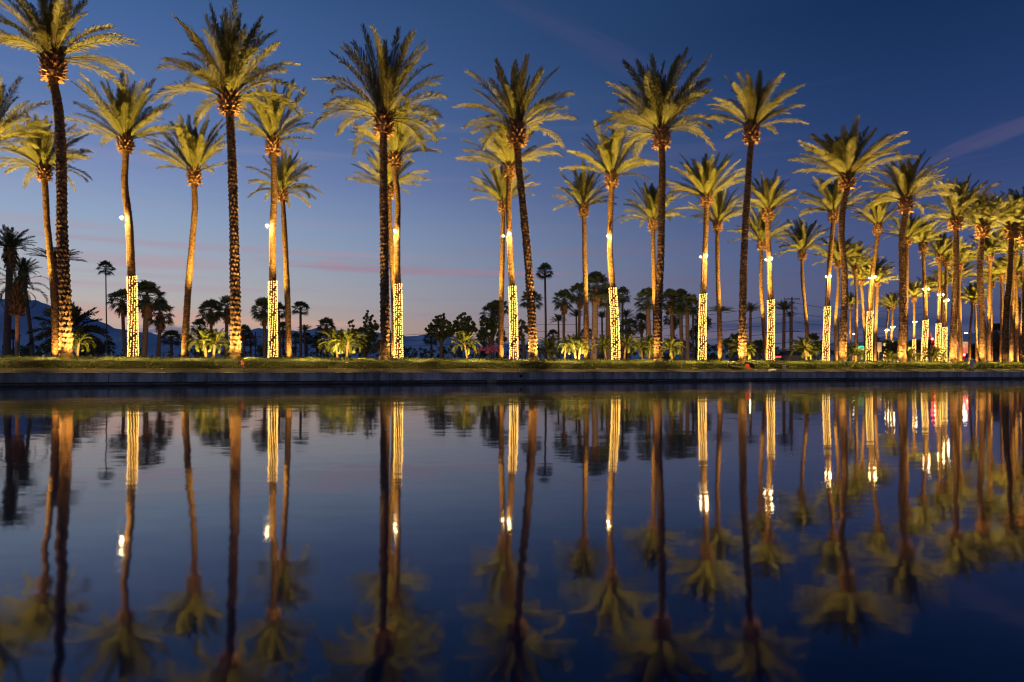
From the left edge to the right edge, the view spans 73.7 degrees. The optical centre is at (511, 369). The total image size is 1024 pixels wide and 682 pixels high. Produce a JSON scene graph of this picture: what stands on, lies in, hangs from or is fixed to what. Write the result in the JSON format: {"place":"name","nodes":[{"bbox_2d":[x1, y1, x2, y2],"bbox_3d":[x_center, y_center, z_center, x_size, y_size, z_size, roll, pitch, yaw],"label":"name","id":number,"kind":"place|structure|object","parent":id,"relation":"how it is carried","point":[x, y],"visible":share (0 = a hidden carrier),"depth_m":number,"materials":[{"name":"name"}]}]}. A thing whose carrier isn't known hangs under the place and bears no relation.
{"place":"outdoors","nodes":[
{"label":"outdoors","id":0,"kind":"place"},
{"bbox_2d":[0,299,282,357],"bbox_3d":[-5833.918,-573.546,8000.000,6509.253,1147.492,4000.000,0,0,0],"label":"mountain","id":1,"kind":"structure","parent":0,"point":[39,307],"depth_m":7946.36,"materials":[{"name":"blue"}]},
{"bbox_2d":[221,328,736,360],"bbox_3d":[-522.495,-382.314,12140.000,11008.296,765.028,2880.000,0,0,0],"label":"mountain","id":2,"kind":"structure","parent":0,"point":[408,342],"depth_m":11997.20,"materials":[{"name":"blue"}]},
{"bbox_2d":[0,379,1023,681],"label":"pond water","id":3,"kind":"structure","parent":0,"point":[778,531],"depth_m":2.94,"materials":[{"name":"blue liquid"}]},
{"bbox_2d":[0,359,1023,372],"bbox_3d":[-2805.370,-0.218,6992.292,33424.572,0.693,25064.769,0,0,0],"label":"ground","id":4,"kind":"structure","parent":0,"point":[61,370],"depth_m":35.55,"materials":[{"name":"green plant"}]},
{"bbox_2d":[0,225,37,355],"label":"feather palm","id":5,"kind":"object","parent":4,"relation":"on","point":[9,243],"visible":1,"depth_m":69.71,"materials":[{"name":"green plant"}]},
{"bbox_2d":[0,261,48,355],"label":"feather palm","id":6,"kind":"object","parent":4,"relation":"on","point":[17,297],"visible":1,"depth_m":61.80,"materials":[{"name":"green plant"}]},
{"bbox_2d":[0,75,54,148],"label":"date palm","id":7,"kind":"object","parent":4,"relation":"on","point":[8,121],"visible":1,"depth_m":44.63,"materials":[{"name":"green plant"}]},
{"bbox_2d":[15,256,41,356],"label":"feather palm","id":8,"kind":"object","parent":4,"relation":"on","point":[27,267],"visible":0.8,"depth_m":84.81,"materials":[{"name":"green plant"}]},
{"bbox_2d":[0,109,91,356],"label":"date palm","id":9,"kind":"object","parent":4,"relation":"on","point":[44,166],"visible":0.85,"depth_m":50.51,"materials":[{"name":"green plant"}]},
{"bbox_2d":[26,247,86,305],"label":"feather palm","id":10,"kind":"object","parent":4,"relation":"on","point":[55,256],"visible":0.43,"depth_m":74.67,"materials":[{"name":"green plant"}]},
{"bbox_2d":[25,302,112,356],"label":"feather palm","id":11,"kind":"object","parent":4,"relation":"on","point":[77,319],"visible":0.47,"depth_m":61.62,"materials":[{"name":"green plant"}]},
{"bbox_2d":[0,0,138,358],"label":"date palm","id":12,"kind":"object","parent":4,"relation":"on","point":[50,49],"visible":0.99,"depth_m":31.02,"materials":[{"name":"green plant"}]},
{"bbox_2d":[72,330,96,355],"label":"pygmy palm","id":13,"kind":"object","parent":4,"relation":"on","point":[78,338],"visible":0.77,"depth_m":55.96,"materials":[{"name":"green plant"}]},
{"bbox_2d":[95,260,116,355],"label":"fan palm","id":14,"kind":"object","parent":4,"relation":"on","point":[107,264],"visible":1,"depth_m":174.87,"materials":[{"name":"green plant"}]},
{"bbox_2d":[50,69,188,357],"bbox_3d":[-24.852,-9.730,43.672,7.862,18.460,7.212,0,0,0],"label":"date palm","id":15,"kind":"object","parent":4,"relation":"on","point":[124,115],"visible":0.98,"depth_m":43.78,"materials":[{"name":"green plant"}]},
{"bbox_2d":[126,276,138,356],"bbox_3d":[-24.665,-3.377,44.422,0.727,5.507,0.789,0,0,0],"label":"light string","id":16,"kind":"object","parent":15,"relation":"attached to","point":[136,314],"visible":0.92,"depth_m":44.21,"materials":[{"name":"yellow"}]},
{"bbox_2d":[0,353,239,368],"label":"grass","id":17,"kind":"structure","parent":4,"relation":"on","point":[76,361],"depth_m":30.99,"materials":[{"name":"green plant"}]},
{"bbox_2d":[105,288,137,356],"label":"fan palm","id":18,"kind":"object","parent":4,"relation":"on","point":[122,309],"visible":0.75,"depth_m":117.67,"materials":[{"name":"green plant"}]},
{"bbox_2d":[126,279,170,356],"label":"fan palm","id":19,"kind":"object","parent":4,"relation":"on","point":[145,304],"visible":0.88,"depth_m":104.62,"materials":[{"name":"green plant"}]},
{"bbox_2d":[142,300,175,356],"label":"fan palm","id":20,"kind":"object","parent":4,"relation":"on","point":[159,322],"visible":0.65,"depth_m":111.72,"materials":[{"name":"green plant"}]},
{"bbox_2d":[161,330,181,356],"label":"fan palm","id":21,"kind":"object","parent":4,"relation":"on","point":[174,333],"visible":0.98,"depth_m":149.59,"materials":[{"name":"green plant"}]},
{"bbox_2d":[139,112,240,356],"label":"date palm","id":22,"kind":"object","parent":4,"relation":"on","point":[194,153],"visible":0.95,"depth_m":51.29,"materials":[{"name":"green plant"}]},
{"bbox_2d":[184,329,223,357],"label":"pygmy palm","id":23,"kind":"object","parent":4,"relation":"on","point":[201,333],"visible":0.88,"depth_m":44.76,"materials":[{"name":"green plant"}]},
{"bbox_2d":[194,299,224,356],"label":"fan palm","id":24,"kind":"object","parent":4,"relation":"on","point":[211,317],"visible":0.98,"depth_m":117.51,"materials":[{"name":"green plant"}]},
{"bbox_2d":[200,328,229,357],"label":"pygmy palm","id":25,"kind":"object","parent":4,"relation":"on","point":[217,337],"visible":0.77,"depth_m":45.28,"materials":[{"name":"green plant"}]},
{"bbox_2d":[212,295,240,357],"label":"fan palm","id":26,"kind":"object","parent":4,"relation":"on","point":[224,301],"visible":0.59,"depth_m":119.65,"materials":[{"name":"green plant"}]},
{"bbox_2d":[149,0,307,363],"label":"date palm","id":27,"kind":"object","parent":4,"relation":"on","point":[228,83],"visible":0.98,"depth_m":33.48,"materials":[{"name":"green plant"}]},
{"bbox_2d":[250,297,278,357],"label":"fan palm","id":28,"kind":"object","parent":4,"relation":"on","point":[262,312],"visible":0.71,"depth_m":117.51,"materials":[{"name":"green plant"}]},
{"bbox_2d":[220,76,315,357],"bbox_3d":[-16.353,-10.300,47.159,6.440,19.600,7.144,0,0,0],"label":"date palm","id":29,"kind":"object","parent":4,"relation":"on","point":[274,139],"visible":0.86,"depth_m":46.64,"materials":[{"name":"green plant"}]},
{"bbox_2d":[268,281,277,356],"bbox_3d":[-16.324,-3.353,46.653,0.738,5.555,0.753,0,0,0],"label":"light string","id":30,"kind":"object","parent":29,"relation":"attached to","point":[276,303],"visible":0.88,"depth_m":46.47,"materials":[{"name":"yellow"}]},
{"bbox_2d":[246,148,322,358],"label":"date palm","id":31,"kind":"object","parent":4,"relation":"on","point":[285,173],"visible":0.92,"depth_m":56.31,"materials":[{"name":"green plant"}]},
{"bbox_2d":[291,301,309,357],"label":"fan palm","id":32,"kind":"object","parent":4,"relation":"on","point":[299,304],"visible":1,"depth_m":149.76,"materials":[{"name":"green plant"}]},
{"bbox_2d":[317,327,353,356],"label":"pygmy palm","id":33,"kind":"object","parent":4,"relation":"on","point":[333,342],"visible":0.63,"depth_m":49.84,"materials":[{"name":"green plant"}]},
{"bbox_2d":[328,328,368,357],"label":"pygmy palm","id":34,"kind":"object","parent":4,"relation":"on","point":[348,340],"visible":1,"depth_m":48.92,"materials":[{"name":"green plant"}]},
{"bbox_2d":[342,310,380,357],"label":"leafy tree","id":35,"kind":"object","parent":4,"relation":"on","point":[369,329],"visible":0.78,"depth_m":129.71,"materials":[{"name":"green plant"}]},
{"bbox_2d":[312,23,446,359],"bbox_3d":[-7.013,-9.210,36.832,7.414,17.957,7.125,0,0,0],"label":"date palm","id":36,"kind":"object","parent":4,"relation":"on","point":[390,82],"visible":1,"depth_m":36.34,"materials":[{"name":"green plant"}]},
{"bbox_2d":[345,145,431,358],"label":"date palm","id":37,"kind":"object","parent":4,"relation":"on","point":[390,186],"visible":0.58,"depth_m":55.68,"materials":[{"name":"green plant"}]},
{"bbox_2d":[344,101,447,358],"bbox_3d":[-8.111,-9.736,48.472,7.426,18.471,7.077,0,0,0],"label":"date palm","id":38,"kind":"object","parent":4,"relation":"on","point":[397,144],"visible":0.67,"depth_m":48.16,"materials":[{"name":"green plant"}]},
{"bbox_2d":[424,313,454,358],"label":"leafy tree","id":39,"kind":"object","parent":4,"relation":"on","point":[441,335],"visible":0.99,"depth_m":119.72,"materials":[{"name":"green plant"}]},
{"bbox_2d":[450,312,477,358],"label":"leafy tree","id":40,"kind":"object","parent":4,"relation":"on","point":[464,323],"visible":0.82,"depth_m":121.48,"materials":[{"name":"green plant"}]},
{"bbox_2d":[448,330,482,358],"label":"pygmy palm","id":41,"kind":"object","parent":4,"relation":"on","point":[461,337],"visible":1,"depth_m":49.79,"materials":[{"name":"green plant"}]},
{"bbox_2d":[479,300,498,358],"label":"fan palm","id":42,"kind":"object","parent":4,"relation":"on","point":[492,306],"visible":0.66,"depth_m":139.31,"materials":[{"name":"green plant"}]},
{"bbox_2d":[476,317,507,358],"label":"leafy tree","id":43,"kind":"object","parent":4,"relation":"on","point":[491,325],"visible":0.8,"depth_m":124.41,"materials":[{"name":"green plant"}]},
{"bbox_2d":[242,355,746,368],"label":"grass","id":44,"kind":"structure","parent":4,"relation":"on","point":[249,362],"depth_m":37.39,"materials":[{"name":"green plant"}]},
{"bbox_2d":[2,335,999,361],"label":"undergrowth","id":45,"kind":"object","parent":4,"relation":"on","point":[26,351],"visible":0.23,"depth_m":157.71,"materials":[{"name":"green plant"}]},
{"bbox_2d":[464,162,539,359],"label":"date palm","id":46,"kind":"object","parent":4,"relation":"on","point":[500,183],"visible":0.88,"depth_m":60.50,"materials":[{"name":"green plant"}]},
{"bbox_2d":[456,118,562,358],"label":"date palm","id":47,"kind":"object","parent":4,"relation":"on","point":[505,155],"visible":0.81,"depth_m":49.49,"materials":[{"name":"green plant"}]},
{"bbox_2d":[508,286,518,358],"bbox_3d":[0.106,-3.361,49.549,0.793,5.540,0.730,0,0,0],"label":"light string","id":48,"kind":"object","parent":47,"relation":"attached to","point":[510,301],"visible":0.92,"depth_m":49.36,"materials":[{"name":"yellow"}]},
{"bbox_2d":[0,371,1023,386],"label":"pond wall","id":49,"kind":"structure","parent":4,"relation":"on","point":[137,379],"depth_m":34.86,"materials":[{"name":"concrete"}]},
{"bbox_2d":[452,53,577,360],"bbox_3d":[0.200,-8.983,39.136,7.299,17.502,7.067,0,0,0],"label":"date palm","id":50,"kind":"object","parent":4,"relation":"on","point":[514,105],"visible":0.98,"depth_m":39.26,"materials":[{"name":"green plant"}]},
{"bbox_2d":[535,262,553,359],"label":"fan palm","id":51,"kind":"object","parent":4,"relation":"on","point":[545,267],"visible":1,"depth_m":159.75,"materials":[{"name":"green plant"}]},
{"bbox_2d":[537,336,560,359],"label":"pygmy palm","id":52,"kind":"object","parent":4,"relation":"on","point":[549,345],"visible":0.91,"depth_m":69.69,"materials":[{"name":"green plant"}]},
{"bbox_2d":[552,287,573,357],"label":"fan palm","id":53,"kind":"object","parent":4,"relation":"on","point":[565,293],"visible":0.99,"depth_m":129.55,"materials":[{"name":"green plant"}]},
{"bbox_2d":[567,283,589,357],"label":"fan palm","id":54,"kind":"object","parent":4,"relation":"on","point":[576,286],"visible":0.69,"depth_m":129.73,"materials":[{"name":"green plant"}]},
{"bbox_2d":[552,160,616,359],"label":"date palm","id":55,"kind":"object","parent":4,"relation":"on","point":[582,190],"visible":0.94,"depth_m":62.36,"materials":[{"name":"green plant"}]},
{"bbox_2d":[578,270,610,359],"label":"fan palm","id":56,"kind":"object","parent":4,"relation":"on","point":[596,295],"visible":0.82,"depth_m":99.58,"materials":[{"name":"green plant"}]},
{"bbox_2d":[589,334,611,359],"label":"pygmy palm","id":57,"kind":"object","parent":4,"relation":"on","point":[603,344],"visible":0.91,"depth_m":61.92,"materials":[{"name":"green plant"}]},
{"bbox_2d":[557,119,658,358],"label":"date palm","id":58,"kind":"object","parent":4,"relation":"on","point":[609,156],"visible":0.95,"depth_m":50.15,"materials":[{"name":"green plant"}]},
{"bbox_2d":[598,284,624,359],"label":"fan palm","id":59,"kind":"object","parent":4,"relation":"on","point":[608,324],"visible":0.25,"depth_m":111.64,"materials":[{"name":"green plant"}]},
{"bbox_2d":[619,318,639,359],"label":"fan palm","id":60,"kind":"object","parent":4,"relation":"on","point":[624,321],"visible":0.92,"depth_m":134.53,"materials":[{"name":"green plant"}]},
{"bbox_2d":[633,286,652,359],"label":"fan palm","id":61,"kind":"object","parent":4,"relation":"on","point":[647,301],"visible":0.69,"depth_m":111.64,"materials":[{"name":"green plant"}]},
{"bbox_2d":[613,179,692,358],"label":"date palm","id":62,"kind":"object","parent":4,"relation":"on","point":[651,201],"visible":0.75,"depth_m":68.44,"materials":[{"name":"green plant"}]},
{"bbox_2d":[591,46,726,361],"bbox_3d":[9.161,-9.860,42.689,7.815,19.257,8.158,0,0,36],"label":"date palm","id":63,"kind":"object","parent":4,"relation":"on","point":[657,94],"visible":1,"depth_m":42.29,"materials":[{"name":"green plant"}]},
{"bbox_2d":[662,288,681,359],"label":"fan palm","id":64,"kind":"object","parent":4,"relation":"on","point":[668,293],"visible":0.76,"depth_m":119.69,"materials":[{"name":"green plant"}]},
{"bbox_2d":[662,337,684,359],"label":"pygmy palm","id":65,"kind":"object","parent":4,"relation":"on","point":[669,343],"visible":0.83,"depth_m":59.74,"materials":[{"name":"green plant"}]},
{"bbox_2d":[670,288,692,359],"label":"fan palm","id":66,"kind":"object","parent":4,"relation":"on","point":[680,291],"visible":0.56,"depth_m":119.71,"materials":[{"name":"green plant"}]},
{"bbox_2d":[671,293,698,359],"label":"fan palm","id":67,"kind":"object","parent":4,"relation":"on","point":[689,300],"visible":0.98,"depth_m":115.71,"materials":[{"name":"green plant"}]},
{"bbox_2d":[665,152,751,359],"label":"date palm","id":68,"kind":"object","parent":4,"relation":"on","point":[704,180],"visible":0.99,"depth_m":54.30,"materials":[{"name":"green plant"}]},
{"bbox_2d":[688,186,750,359],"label":"date palm","id":69,"kind":"object","parent":4,"relation":"on","point":[718,207],"visible":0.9,"depth_m":68.86,"materials":[{"name":"green plant"}]},
{"bbox_2d":[705,70,809,361],"bbox_3d":[15.880,-9.984,45.518,7.129,19.505,6.204,0,0,-41],"label":"date palm","id":70,"kind":"object","parent":4,"relation":"on","point":[752,101],"visible":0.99,"depth_m":45.14,"materials":[{"name":"green plant"}]},
{"bbox_2d":[727,207,799,359],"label":"date palm","id":71,"kind":"object","parent":4,"relation":"on","point":[759,233],"visible":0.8,"depth_m":79.35,"materials":[{"name":"green plant"}]},
{"bbox_2d":[731,168,799,360],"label":"date palm","id":72,"kind":"object","parent":4,"relation":"on","point":[769,199],"visible":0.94,"depth_m":58.71,"materials":[{"name":"green plant"}]},
{"bbox_2d":[787,336,821,360],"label":"pygmy palm","id":73,"kind":"object","parent":4,"relation":"on","point":[802,344],"visible":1,"depth_m":61.81,"materials":[{"name":"green plant"}]},
{"bbox_2d":[774,217,836,355],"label":"date palm","id":74,"kind":"object","parent":4,"relation":"on","point":[803,243],"visible":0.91,"depth_m":86.61,"materials":[{"name":"green plant"}]},
{"bbox_2d":[799,172,873,360],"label":"date palm","id":75,"kind":"object","parent":4,"relation":"on","point":[831,200],"visible":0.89,"depth_m":65.25,"materials":[{"name":"green plant"}]},
{"bbox_2d":[810,235,867,360],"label":"date palm","id":76,"kind":"object","parent":4,"relation":"on","point":[836,258],"visible":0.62,"depth_m":93.94,"materials":[{"name":"green plant"}]},
{"bbox_2d":[788,115,917,361],"bbox_3d":[24.009,-8.687,48.800,8.702,16.911,8.800,0,0,0],"label":"date palm","id":77,"kind":"object","parent":4,"relation":"on","point":[841,157],"visible":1,"depth_m":48.17,"materials":[{"name":"green plant"}]},
{"bbox_2d":[832,242,882,359],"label":"date palm","id":78,"kind":"object","parent":4,"relation":"on","point":[856,264],"visible":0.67,"depth_m":98.45,"materials":[{"name":"green plant"}]},
{"bbox_2d":[840,263,877,359],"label":"date palm","id":79,"kind":"object","parent":4,"relation":"on","point":[861,282],"visible":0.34,"depth_m":111.86,"materials":[{"name":"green plant"}]},
{"bbox_2d":[850,190,900,360],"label":"date palm","id":80,"kind":"object","parent":4,"relation":"on","point":[878,213],"visible":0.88,"depth_m":70.04,"materials":[{"name":"green plant"}]},
{"bbox_2d":[729,358,1023,368],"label":"grass","id":81,"kind":"structure","parent":4,"relation":"on","point":[808,364],"depth_m":48.48,"materials":[{"name":"green plant"}]},
{"bbox_2d":[857,263,898,360],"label":"date palm","id":82,"kind":"object","parent":4,"relation":"on","point":[879,279],"visible":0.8,"depth_m":109.42,"materials":[{"name":"green plant"}]},
{"bbox_2d":[881,291,898,341],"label":"date palm","id":83,"kind":"object","parent":4,"relation":"on","point":[892,302],"visible":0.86,"depth_m":140.38,"materials":[{"name":"green plant"}]},
{"bbox_2d":[861,150,959,362],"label":"date palm","id":84,"kind":"object","parent":4,"relation":"on","point":[906,185],"visible":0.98,"depth_m":50.06,"materials":[{"name":"green plant"}]},
{"bbox_2d":[882,211,938,360],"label":"date palm","id":85,"kind":"object","parent":4,"relation":"on","point":[911,231],"visible":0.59,"depth_m":76.38,"materials":[{"name":"green plant"}]},
{"bbox_2d":[897,279,928,361],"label":"date palm","id":86,"kind":"object","parent":4,"relation":"on","point":[913,295],"visible":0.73,"depth_m":130.85,"materials":[{"name":"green plant"}]},
{"bbox_2d":[911,218,950,360],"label":"date palm","id":87,"kind":"object","parent":4,"relation":"on","point":[922,240],"visible":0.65,"depth_m":79.93,"materials":[{"name":"green plant"}]},
{"bbox_2d":[919,230,966,361],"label":"date palm","id":88,"kind":"object","parent":4,"relation":"on","point":[940,246],"visible":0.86,"depth_m":85.78,"materials":[{"name":"green plant"}]},
{"bbox_2d":[922,269,965,352],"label":"date palm","id":89,"kind":"object","parent":4,"relation":"on","point":[935,285],"visible":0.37,"depth_m":121.17,"materials":[{"name":"green plant"}]},
{"bbox_2d":[927,236,966,360],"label":"date palm","id":90,"kind":"object","parent":4,"relation":"on","point":[946,262],"visible":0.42,"depth_m":93.62,"materials":[{"name":"green plant"}]},
{"bbox_2d":[928,238,985,361],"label":"date palm","id":91,"kind":"object","parent":4,"relation":"on","point":[961,268],"visible":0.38,"depth_m":95.87,"materials":[{"name":"green plant"}]},
{"bbox_2d":[929,260,985,360],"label":"date palm","id":92,"kind":"object","parent":4,"relation":"on","point":[965,271],"visible":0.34,"depth_m":107.29,"materials":[{"name":"green plant"}]},
{"bbox_2d":[913,172,1004,362],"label":"date palm","id":93,"kind":"object","parent":4,"relation":"on","point":[957,208],"visible":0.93,"depth_m":52.49,"materials":[{"name":"green plant"}]},
{"bbox_2d":[961,285,987,360],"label":"date palm","id":94,"kind":"object","parent":4,"relation":"on","point":[970,323],"visible":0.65,"depth_m":139.60,"materials":[{"name":"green plant"}]},
{"bbox_2d":[961,281,992,360],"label":"date palm","id":95,"kind":"object","parent":4,"relation":"on","point":[973,290],"visible":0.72,"depth_m":138.74,"materials":[{"name":"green plant"}]},
{"bbox_2d":[942,188,1023,361],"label":"date palm","id":96,"kind":"object","parent":4,"relation":"on","point":[982,230],"visible":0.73,"depth_m":53.68,"materials":[{"name":"green plant"}]},
{"bbox_2d":[962,227,1006,360],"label":"date palm","id":97,"kind":"object","parent":4,"relation":"on","point":[990,242],"visible":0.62,"depth_m":88.18,"materials":[{"name":"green plant"}]},
{"bbox_2d":[970,265,1005,360],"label":"date palm","id":98,"kind":"object","parent":4,"relation":"on","point":[994,277],"visible":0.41,"depth_m":116.62,"materials":[{"name":"green plant"}]},
{"bbox_2d":[962,191,1023,361],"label":"date palm","id":99,"kind":"object","parent":4,"relation":"on","point":[1011,232],"visible":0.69,"depth_m":56.13,"materials":[{"name":"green plant"}]},
{"bbox_2d":[983,254,1022,361],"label":"date palm","id":100,"kind":"object","parent":4,"relation":"on","point":[1001,275],"visible":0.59,"depth_m":106.95,"materials":[{"name":"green plant"}]},
{"bbox_2d":[984,227,1022,361],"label":"date palm","id":101,"kind":"object","parent":4,"relation":"on","point":[1004,246],"visible":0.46,"depth_m":85.36,"materials":[{"name":"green plant"}]},
{"bbox_2d":[989,186,1023,361],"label":"date palm","id":102,"kind":"object","parent":4,"relation":"on","point":[1021,238],"visible":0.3,"depth_m":57.41,"materials":[{"name":"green plant"}]},
{"bbox_2d":[992,254,1022,361],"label":"date palm","id":103,"kind":"object","parent":4,"relation":"on","point":[1019,263],"visible":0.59,"depth_m":103.14,"materials":[{"name":"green plant"}]},
{"bbox_2d":[0,0,1023,350],"label":"sky","id":104,"kind":"structure","parent":0,"point":[949,74],"materials":[{"name":"blue"}]},
{"bbox_2d":[733,324,1019,361],"bbox_3d":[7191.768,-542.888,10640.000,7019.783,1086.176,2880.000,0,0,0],"label":"mountain","id":105,"kind":"structure","parent":0,"point":[965,337],"depth_m":10810.34,"materials":[{"name":"blue"}]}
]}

